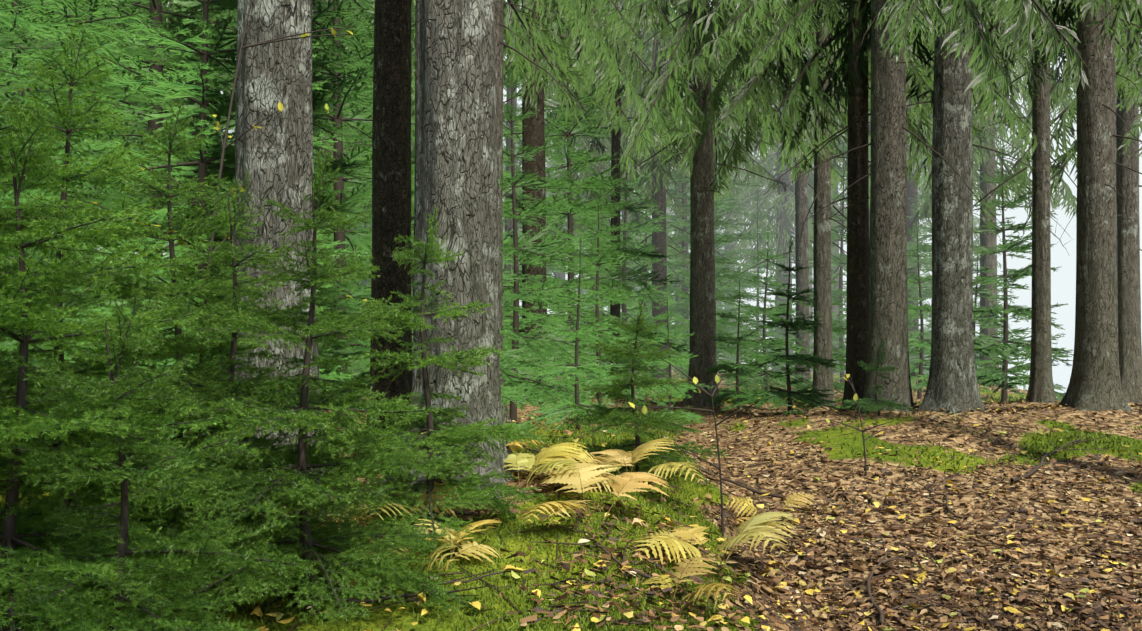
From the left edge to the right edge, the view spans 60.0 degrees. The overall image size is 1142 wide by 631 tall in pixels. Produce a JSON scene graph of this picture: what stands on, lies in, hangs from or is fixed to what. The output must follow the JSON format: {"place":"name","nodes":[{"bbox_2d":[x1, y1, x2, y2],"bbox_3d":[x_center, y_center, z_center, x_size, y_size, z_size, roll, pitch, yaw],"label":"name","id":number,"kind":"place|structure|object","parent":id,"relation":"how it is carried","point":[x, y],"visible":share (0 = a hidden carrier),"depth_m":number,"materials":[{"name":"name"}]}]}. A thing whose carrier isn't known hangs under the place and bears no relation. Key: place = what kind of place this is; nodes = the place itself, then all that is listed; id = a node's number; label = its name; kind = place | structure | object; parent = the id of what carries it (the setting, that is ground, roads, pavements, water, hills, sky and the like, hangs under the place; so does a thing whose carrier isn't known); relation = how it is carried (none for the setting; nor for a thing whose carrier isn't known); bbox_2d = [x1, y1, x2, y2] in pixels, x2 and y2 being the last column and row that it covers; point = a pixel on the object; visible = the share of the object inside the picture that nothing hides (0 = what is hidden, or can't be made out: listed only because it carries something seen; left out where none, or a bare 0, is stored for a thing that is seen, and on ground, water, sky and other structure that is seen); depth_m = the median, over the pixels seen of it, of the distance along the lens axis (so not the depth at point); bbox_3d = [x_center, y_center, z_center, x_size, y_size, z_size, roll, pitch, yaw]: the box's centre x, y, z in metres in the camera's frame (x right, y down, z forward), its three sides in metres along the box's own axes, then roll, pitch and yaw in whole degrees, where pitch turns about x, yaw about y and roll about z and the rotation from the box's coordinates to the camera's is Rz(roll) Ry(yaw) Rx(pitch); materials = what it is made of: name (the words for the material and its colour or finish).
{"place":"outdoors","nodes":[
{"label":"outdoors","id":0,"kind":"place"},
{"bbox_2d":[314,2,518,289],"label":"spruce","id":1,"kind":"object","parent":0,"point":[412,107],"depth_m":17.65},
{"bbox_2d":[0,371,1141,630],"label":"moss grass","id":2,"kind":"structure","parent":0,"point":[586,625],"depth_m":4.54,"materials":[{"name":"plant"}]},
{"bbox_2d":[26,362,1141,630],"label":"ground","id":3,"kind":"structure","parent":0,"point":[408,618],"depth_m":6.36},
{"bbox_2d":[0,0,92,459],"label":"spruce","id":4,"kind":"object","parent":3,"relation":"on","point":[4,47],"visible":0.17,"depth_m":6.17,"materials":[{"name":"plant"}]},
{"bbox_2d":[0,95,144,630],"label":"young spruce","id":5,"kind":"object","parent":3,"relation":"on","point":[8,381],"visible":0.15,"depth_m":3.23,"materials":[{"name":"plant"}]},
{"bbox_2d":[0,0,231,364],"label":"spruce","id":6,"kind":"object","parent":3,"relation":"on","point":[144,123],"visible":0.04,"depth_m":10.78,"materials":[{"name":"plant"}]},
{"bbox_2d":[0,0,234,402],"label":"spruce","id":7,"kind":"object","parent":3,"relation":"on","point":[20,20],"visible":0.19,"depth_m":7.10,"materials":[{"name":"plant"}]},
{"bbox_2d":[11,0,226,259],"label":"spruce","id":8,"kind":"object","parent":3,"relation":"on","point":[146,33],"depth_m":13.90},
{"bbox_2d":[0,101,259,630],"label":"young spruce","id":9,"kind":"object","parent":3,"relation":"on","point":[89,425],"visible":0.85,"depth_m":2.89,"materials":[{"name":"plant"}]},
{"bbox_2d":[0,21,282,608],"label":"young spruce","id":10,"kind":"object","parent":3,"relation":"on","point":[110,166],"visible":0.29,"depth_m":4.17,"materials":[{"name":"plant"}]},
{"bbox_2d":[0,285,313,630],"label":"young spruce","id":11,"kind":"object","parent":3,"relation":"on","point":[173,544],"visible":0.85,"depth_m":2.79,"materials":[{"name":"plant"}]},
{"bbox_2d":[15,96,350,553],"bbox_3d":[-1.930,0.045,4.838,1.633,2.202,1.390,0,0,-1],"label":"young spruce","id":12,"kind":"object","parent":3,"relation":"on","point":[194,229],"visible":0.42,"depth_m":4.76,"materials":[{"name":"plant"}]},
{"bbox_2d":[0,0,371,435],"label":"spruce","id":13,"kind":"object","parent":3,"relation":"on","point":[156,13],"visible":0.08,"depth_m":7.99,"materials":[{"name":"plant"}]},
{"bbox_2d":[24,0,355,305],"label":"spruce","id":14,"kind":"object","parent":3,"relation":"on","point":[165,20],"depth_m":10.80,"materials":[{"name":"plant"}]},
{"bbox_2d":[67,0,355,434],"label":"rowan sapling","id":15,"kind":"object","parent":3,"relation":"on","point":[280,108],"visible":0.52,"depth_m":5.27,"materials":[{"name":"plant"}]},
{"bbox_2d":[66,0,372,444],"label":"spruce","id":16,"kind":"object","parent":3,"relation":"on","point":[203,107],"visible":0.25,"depth_m":6.56,"materials":[{"name":"plant"}]},
{"bbox_2d":[81,170,392,613],"bbox_3d":[-1.488,0.278,4.204,1.356,1.806,1.531,0,0,-1],"label":"young spruce","id":17,"kind":"object","parent":3,"relation":"on","point":[245,387],"visible":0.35,"depth_m":4.18,"materials":[{"name":"plant"}]},
{"bbox_2d":[184,7,370,361],"bbox_3d":[-4.409,-3.215,13.986,4.189,8.894,4.396,0,0,-44],"label":"spruce","id":18,"kind":"object","parent":3,"relation":"on","point":[351,229],"depth_m":13.64,"materials":[{"name":"plant"}]},
{"bbox_2d":[231,0,333,514],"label":"spruce","id":19,"kind":"object","parent":3,"relation":"on","point":[274,155],"visible":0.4,"depth_m":5.54,"materials":[{"name":"plant"}]},
{"bbox_2d":[128,143,489,628],"bbox_3d":[-0.964,0.292,3.806,1.373,1.909,1.204,0,0,-1],"label":"young spruce","id":20,"kind":"object","parent":3,"relation":"on","point":[260,413],"visible":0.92,"depth_m":3.73,"materials":[{"name":"plant"}]},
{"bbox_2d":[220,0,414,393],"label":"spruce","id":21,"kind":"object","parent":3,"relation":"on","point":[312,70],"depth_m":12.80,"materials":[{"name":"plant"}]},
{"bbox_2d":[269,532,411,595],"bbox_3d":[-0.999,1.030,4.226,0.604,0.266,0.599,0,0,-1],"label":"fern","id":22,"kind":"object","parent":3,"relation":"on","point":[373,552],"visible":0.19,"depth_m":4.28,"materials":[{"name":"plant"}]},
{"bbox_2d":[137,0,563,431],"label":"spruce","id":23,"kind":"object","parent":3,"relation":"on","point":[358,79],"visible":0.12,"depth_m":8.58,"materials":[{"name":"plant"}]},
{"bbox_2d":[325,103,413,334],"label":"rowan sapling","id":24,"kind":"object","parent":3,"relation":"on","point":[327,111],"visible":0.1,"depth_m":6.76,"materials":[{"name":"plant"}]},
{"bbox_2d":[350,209,413,364],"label":"spruce","id":25,"kind":"object","parent":3,"relation":"on","point":[365,281],"depth_m":19.39,"materials":[{"name":"plant"}]},
{"bbox_2d":[359,0,411,464],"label":"spruce","id":26,"kind":"object","parent":3,"relation":"on","point":[391,171],"visible":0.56,"depth_m":6.43,"materials":[{"name":"plant"}]},
{"bbox_2d":[320,476,468,534],"bbox_3d":[-0.859,0.988,4.809,0.756,0.346,0.688,0,0,-1],"label":"fern","id":27,"kind":"object","parent":3,"relation":"on","point":[423,496],"visible":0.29,"depth_m":4.89,"materials":[{"name":"plant"}]},
{"bbox_2d":[312,0,534,377],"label":"spruce","id":28,"kind":"object","parent":3,"relation":"on","point":[368,20],"visible":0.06,"depth_m":11.01,"materials":[{"name":"plant"}]},
{"bbox_2d":[298,205,551,558],"bbox_3d":[-0.646,0.285,4.934,1.136,1.677,1.183,0,0,26],"label":"young spruce","id":29,"kind":"object","parent":3,"relation":"on","point":[480,431],"visible":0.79,"depth_m":4.84,"materials":[{"name":"plant"}]},
{"bbox_2d":[348,140,541,386],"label":"spruce","id":30,"kind":"object","parent":3,"relation":"on","point":[504,285],"visible":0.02,"depth_m":11.89,"materials":[{"name":"plant"}]},
{"bbox_2d":[369,0,523,499],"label":"spruce","id":31,"kind":"object","parent":3,"relation":"on","point":[456,170],"visible":0.62,"depth_m":5.65,"materials":[{"name":"plant"}]},
{"bbox_2d":[414,519,503,573],"bbox_3d":[-0.510,1.033,4.399,0.417,0.207,0.712,0,0,-1],"label":"fern","id":32,"kind":"object","parent":3,"relation":"on","point":[452,535],"visible":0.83,"depth_m":4.46,"materials":[{"name":"plant"}]},
{"bbox_2d":[413,432,548,466],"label":"fern","id":33,"kind":"object","parent":3,"relation":"on","point":[514,448],"visible":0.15,"depth_m":5.99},
{"bbox_2d":[413,71,554,361],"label":"spruce","id":34,"kind":"object","parent":3,"relation":"on","point":[505,175],"depth_m":14.94,"materials":[{"name":"plant"}]},
{"bbox_2d":[358,0,684,399],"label":"spruce","id":35,"kind":"object","parent":3,"relation":"on","point":[607,16],"depth_m":12.13,"materials":[{"name":"plant"}]},
{"bbox_2d":[500,297,549,444],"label":"spruce","id":36,"kind":"object","parent":3,"relation":"on","point":[507,393],"visible":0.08,"depth_m":7.53,"materials":[{"name":"plant"}]},
{"bbox_2d":[411,0,653,422],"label":"spruce","id":37,"kind":"object","parent":3,"relation":"on","point":[610,66],"depth_m":9.67,"materials":[{"name":"plant"}]},
{"bbox_2d":[502,8,565,300],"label":"spruce","id":38,"kind":"object","parent":3,"relation":"on","point":[521,174],"depth_m":35.11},
{"bbox_2d":[502,92,584,332],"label":"spruce","id":39,"kind":"object","parent":3,"relation":"on","point":[548,269],"visible":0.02,"depth_m":19.75,"materials":[{"name":"plant"}]},
{"bbox_2d":[503,223,601,413],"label":"spruce","id":40,"kind":"object","parent":3,"relation":"on","point":[554,317],"visible":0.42,"depth_m":11.34,"materials":[{"name":"plant"}]},
{"bbox_2d":[502,442,606,491],"bbox_3d":[-0.096,0.867,5.642,0.588,0.260,0.848,0,0,-26],"label":"fern","id":41,"kind":"object","parent":3,"relation":"on","point":[556,456],"visible":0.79,"depth_m":5.62,"materials":[{"name":"plant"}]},
{"bbox_2d":[504,79,605,361],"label":"spruce","id":42,"kind":"object","parent":3,"relation":"on","point":[548,192],"depth_m":25.82,"materials":[{"name":"plant"}]},
{"bbox_2d":[503,64,608,422],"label":"spruce","id":43,"kind":"object","parent":3,"relation":"on","point":[545,348],"visible":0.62,"depth_m":10.40,"materials":[{"name":"plant"}]},
{"bbox_2d":[504,1,610,315],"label":"spruce","id":44,"kind":"object","parent":3,"relation":"on","point":[510,221],"depth_m":16.90,"materials":[{"name":"plant"}]},
{"bbox_2d":[514,231,637,435],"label":"spruce","id":45,"kind":"object","parent":3,"relation":"on","point":[579,372],"visible":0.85,"depth_m":8.91,"materials":[{"name":"plant"}]},
{"bbox_2d":[17,373,1141,630],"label":"fallen leaves","id":46,"kind":"object","parent":3,"relation":"on","point":[853,611],"visible":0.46,"depth_m":5.32,"materials":[{"name":"brown plant"}]},
{"bbox_2d":[20,371,1141,630],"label":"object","id":47,"kind":"object","parent":3,"relation":"on","point":[818,587],"depth_m":5.14,"materials":[{"name":"plant"}]},
{"bbox_2d":[519,188,664,407],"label":"spruce","id":48,"kind":"object","parent":3,"relation":"on","point":[616,297],"visible":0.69,"depth_m":11.89,"materials":[{"name":"plant"}]},
{"bbox_2d":[518,463,668,525],"bbox_3d":[0.124,0.938,5.090,0.782,0.272,0.878,0,0,-1],"label":"fern","id":49,"kind":"object","parent":3,"relation":"on","point":[629,482],"visible":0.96,"depth_m":5.18,"materials":[{"name":"plant"}]},
{"bbox_2d":[503,4,689,398],"bbox_3d":[0.010,-1.583,13.113,2.952,5.474,3.330,0,0,-10],"label":"spruce","id":50,"kind":"object","parent":3,"relation":"on","point":[591,185],"visible":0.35,"depth_m":12.70,"materials":[{"name":"plant"}]},
{"bbox_2d":[511,1,689,376],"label":"spruce","id":51,"kind":"object","parent":3,"relation":"on","point":[586,141],"depth_m":16.55,"materials":[{"name":"plant"}]},
{"bbox_2d":[554,164,651,318],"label":"spruce","id":52,"kind":"object","parent":3,"relation":"on","point":[635,288],"visible":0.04,"depth_m":27.46,"materials":[{"name":"plant"}]},
{"bbox_2d":[503,0,728,397],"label":"spruce","id":53,"kind":"object","parent":3,"relation":"on","point":[615,148],"depth_m":13.39,"materials":[{"name":"plant"}]},
{"bbox_2d":[564,121,689,391],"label":"spruce","id":54,"kind":"object","parent":3,"relation":"on","point":[636,227],"visible":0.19,"depth_m":14.79,"materials":[{"name":"plant"}]},
{"bbox_2d":[545,2,715,314],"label":"spruce","id":55,"kind":"object","parent":3,"relation":"on","point":[581,137],"depth_m":21.85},
{"bbox_2d":[585,161,689,377],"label":"spruce","id":56,"kind":"object","parent":3,"relation":"on","point":[646,234],"visible":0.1,"depth_m":16.86,"materials":[{"name":"plant"}]},
{"bbox_2d":[579,438,704,493],"bbox_3d":[0.345,0.920,5.966,0.853,0.290,0.933,0,0,-1],"label":"fern","id":57,"kind":"object","parent":3,"relation":"on","point":[615,458],"visible":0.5,"depth_m":6.04,"materials":[{"name":"plant"}]},
{"bbox_2d":[559,296,727,480],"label":"young spruce","id":58,"kind":"object","parent":3,"relation":"on","point":[610,417],"visible":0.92,"depth_m":6.48,"materials":[{"name":"plant"}]},
{"bbox_2d":[634,164,688,322],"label":"spruce","id":59,"kind":"object","parent":3,"relation":"on","point":[666,220],"depth_m":45.44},
{"bbox_2d":[544,0,791,381],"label":"spruce","id":60,"kind":"object","parent":3,"relation":"on","point":[648,59],"depth_m":15.48,"materials":[{"name":"plant"}]},
{"bbox_2d":[639,293,714,430],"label":"spruce","id":61,"kind":"object","parent":3,"relation":"on","point":[678,392],"visible":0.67,"depth_m":10.43,"materials":[{"name":"plant"}]},
{"bbox_2d":[622,0,756,371],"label":"spruce","id":62,"kind":"object","parent":3,"relation":"on","point":[679,258],"depth_m":19.90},
{"bbox_2d":[642,557,741,609],"bbox_3d":[0.527,1.121,4.072,0.331,0.184,0.550,0,0,-27],"label":"fern","id":63,"kind":"object","parent":3,"relation":"on","point":[701,590],"visible":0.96,"depth_m":4.12,"materials":[{"name":"plant"}]},
{"bbox_2d":[604,6,780,377],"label":"spruce","id":64,"kind":"object","parent":3,"relation":"on","point":[682,198],"visible":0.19,"depth_m":17.64,"materials":[{"name":"plant"}]},
{"bbox_2d":[628,357,759,537],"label":"birch sapling","id":65,"kind":"object","parent":3,"relation":"on","point":[695,381],"visible":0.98,"depth_m":5.53,"materials":[{"name":"plant"}]},
{"bbox_2d":[658,201,758,396],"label":"spruce","id":66,"kind":"object","parent":3,"relation":"on","point":[720,323],"visible":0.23,"depth_m":14.36,"materials":[{"name":"plant"}]},
{"bbox_2d":[571,0,845,406],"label":"spruce","id":67,"kind":"object","parent":3,"relation":"on","point":[683,116],"depth_m":12.11,"materials":[{"name":"plant"}]},
{"bbox_2d":[629,512,796,567],"bbox_3d":[0.699,1.114,4.851,0.820,0.265,0.849,0,0,13],"label":"fern","id":68,"kind":"object","parent":3,"relation":"on","point":[756,526],"visible":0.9,"depth_m":4.79,"materials":[{"name":"plant"}]},
{"bbox_2d":[666,163,760,362],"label":"spruce","id":69,"kind":"object","parent":3,"relation":"on","point":[721,253],"depth_m":23.70,"materials":[{"name":"plant"}]},
{"bbox_2d":[714,85,751,309],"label":"spruce","id":70,"kind":"object","parent":3,"relation":"on","point":[735,249],"depth_m":54.08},
{"bbox_2d":[697,271,782,413],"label":"spruce","id":71,"kind":"object","parent":3,"relation":"on","point":[730,339],"visible":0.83,"depth_m":11.92,"materials":[{"name":"plant"}]},
{"bbox_2d":[668,73,811,360],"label":"spruce","id":72,"kind":"object","parent":3,"relation":"on","point":[741,178],"depth_m":26.10,"materials":[{"name":"plant"}]},
{"bbox_2d":[715,189,795,374],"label":"spruce","id":73,"kind":"object","parent":3,"relation":"on","point":[760,266],"visible":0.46,"depth_m":19.91,"materials":[{"name":"plant"}]},
{"bbox_2d":[716,225,812,393],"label":"spruce","id":74,"kind":"object","parent":3,"relation":"on","point":[764,381],"visible":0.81,"depth_m":13.88,"materials":[{"name":"plant"}]},
{"bbox_2d":[724,492,815,526],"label":"fern","id":75,"kind":"object","parent":3,"relation":"on","point":[791,498],"visible":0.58,"depth_m":6.15,"materials":[{"name":"plant"}]},
{"bbox_2d":[714,42,846,371],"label":"spruce","id":76,"kind":"object","parent":3,"relation":"on","point":[768,196],"depth_m":22.06,"materials":[{"name":"plant"}]},
{"bbox_2d":[721,234,845,415],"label":"spruce","id":77,"kind":"object","parent":3,"relation":"on","point":[813,400],"visible":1,"depth_m":10.51,"materials":[{"name":"plant"}]},
{"bbox_2d":[744,56,846,372],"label":"spruce","id":78,"kind":"object","parent":3,"relation":"on","point":[810,310],"depth_m":27.92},
{"bbox_2d":[748,48,847,374],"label":"spruce","id":79,"kind":"object","parent":3,"relation":"on","point":[835,308],"depth_m":23.90,"materials":[{"name":"plant"}]},
{"bbox_2d":[687,4,910,380],"bbox_3d":[3.495,-10.326,14.880,3.686,23.000,3.240,0,0,12],"label":"spruce","id":80,"kind":"object","parent":3,"relation":"on","point":[802,249],"depth_m":14.93,"materials":[{"name":"plant"}]},
{"bbox_2d":[766,252,838,368],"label":"spruce","id":81,"kind":"object","parent":3,"relation":"on","point":[793,276],"visible":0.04,"depth_m":21.85,"materials":[{"name":"plant"}]},
{"bbox_2d":[783,275,846,399],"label":"spruce","id":82,"kind":"object","parent":3,"relation":"on","point":[838,385],"visible":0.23,"depth_m":12.89,"materials":[{"name":"plant"}]},
{"bbox_2d":[630,0,1007,406],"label":"spruce","id":83,"kind":"object","parent":3,"relation":"on","point":[768,95],"depth_m":11.21,"materials":[{"name":"plant"}]},
{"bbox_2d":[779,41,870,233],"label":"spruce","id":84,"kind":"object","parent":3,"relation":"on","point":[839,123],"depth_m":18.59,"materials":[{"name":"plant"}]},
{"bbox_2d":[776,137,912,382],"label":"spruce","id":85,"kind":"object","parent":3,"relation":"on","point":[840,294],"visible":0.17,"depth_m":16.91,"materials":[{"name":"plant"}]},
{"bbox_2d":[826,374,892,475],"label":"birch sapling","id":86,"kind":"object","parent":3,"relation":"on","point":[855,398],"visible":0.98,"depth_m":7.17,"materials":[{"name":"plant"}]},
{"bbox_2d":[701,0,1040,409],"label":"spruce","id":87,"kind":"object","parent":3,"relation":"on","point":[792,123],"depth_m":9.90,"materials":[{"name":"plant"}]},
{"bbox_2d":[840,339,915,415],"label":"young spruce","id":88,"kind":"object","parent":3,"relation":"on","point":[868,403],"visible":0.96,"depth_m":8.93,"materials":[{"name":"plant"}]},
{"bbox_2d":[833,222,929,380],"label":"spruce","id":89,"kind":"object","parent":3,"relation":"on","point":[841,348],"visible":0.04,"depth_m":14.78,"materials":[{"name":"plant"}]},
{"bbox_2d":[691,0,1074,412],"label":"spruce","id":90,"kind":"object","parent":3,"relation":"on","point":[888,312],"depth_m":9.21,"materials":[{"name":"plant"}]},
{"bbox_2d":[843,243,931,374],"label":"spruce","id":91,"kind":"object","parent":3,"relation":"on","point":[925,371],"depth_m":23.55,"materials":[{"name":"plant"}]},
{"bbox_2d":[773,13,1052,154],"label":"spruce","id":92,"kind":"object","parent":3,"relation":"on","point":[1028,100],"visible":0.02,"depth_m":13.96,"materials":[{"name":"plant"}]},
{"bbox_2d":[806,65,1019,373],"bbox_3d":[6.534,-9.222,18.935,4.390,21.000,3.675,0,0,0],"label":"spruce","id":93,"kind":"object","parent":3,"relation":"on","point":[920,180],"depth_m":18.89,"materials":[{"name":"plant"}]},
{"bbox_2d":[907,221,931,398],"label":"spruce","id":94,"kind":"object","parent":3,"relation":"on","point":[921,341],"visible":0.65,"depth_m":13.45,"materials":[{"name":"plant"}]},
{"bbox_2d":[918,157,1001,328],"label":"spruce","id":95,"kind":"object","parent":3,"relation":"on","point":[976,220],"depth_m":29.73,"materials":[{"name":"plant"}]},
{"bbox_2d":[906,138,1017,368],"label":"spruce","id":96,"kind":"object","parent":3,"relation":"on","point":[922,262],"visible":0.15,"depth_m":17.86,"materials":[{"name":"plant"}]},
{"bbox_2d":[816,0,1141,413],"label":"spruce","id":97,"kind":"object","parent":3,"relation":"on","point":[952,385],"depth_m":8.95,"materials":[{"name":"plant"}]},
{"bbox_2d":[918,54,1052,237],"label":"spruce","id":98,"kind":"object","parent":3,"relation":"on","point":[1019,105],"depth_m":20.50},
{"bbox_2d":[906,43,1076,384],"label":"spruce","id":99,"kind":"object","parent":3,"relation":"on","point":[1069,197],"depth_m":15.44,"materials":[{"name":"plant"}]},
{"bbox_2d":[924,139,1073,402],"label":"spruce","id":100,"kind":"object","parent":3,"relation":"on","point":[1003,372],"visible":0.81,"depth_m":12.42,"materials":[{"name":"plant"}]},
{"bbox_2d":[973,242,1028,396],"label":"spruce","id":101,"kind":"object","parent":3,"relation":"on","point":[983,295],"visible":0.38,"depth_m":13.88,"materials":[{"name":"plant"}]},
{"bbox_2d":[868,0,1141,402],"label":"spruce","id":102,"kind":"object","parent":3,"relation":"on","point":[1041,388],"depth_m":11.25,"materials":[{"name":"plant"}]},
{"bbox_2d":[906,0,1141,410],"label":"spruce","id":103,"kind":"object","parent":3,"relation":"on","point":[1094,383],"depth_m":9.38,"materials":[{"name":"plant"}]},
{"bbox_2d":[977,3,1141,402],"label":"spruce","id":104,"kind":"object","parent":3,"relation":"on","point":[1129,307],"depth_m":11.95,"materials":[{"name":"plant"}]},
{"bbox_2d":[1029,0,1136,71],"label":"spruce","id":105,"kind":"object","parent":3,"relation":"on","point":[1070,15],"visible":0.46,"depth_m":9.31,"materials":[{"name":"plant"}]},
{"bbox_2d":[84,0,1141,325],"label":"sky","id":106,"kind":"structure","parent":0,"point":[1063,280],"materials":[{"name":"white"}]},
{"bbox_2d":[689,326,1141,397],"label":"lake water","id":107,"kind":"structure","parent":0,"point":[1061,374],"depth_m":91.67,"materials":[{"name":"white liquid"}]}
]}

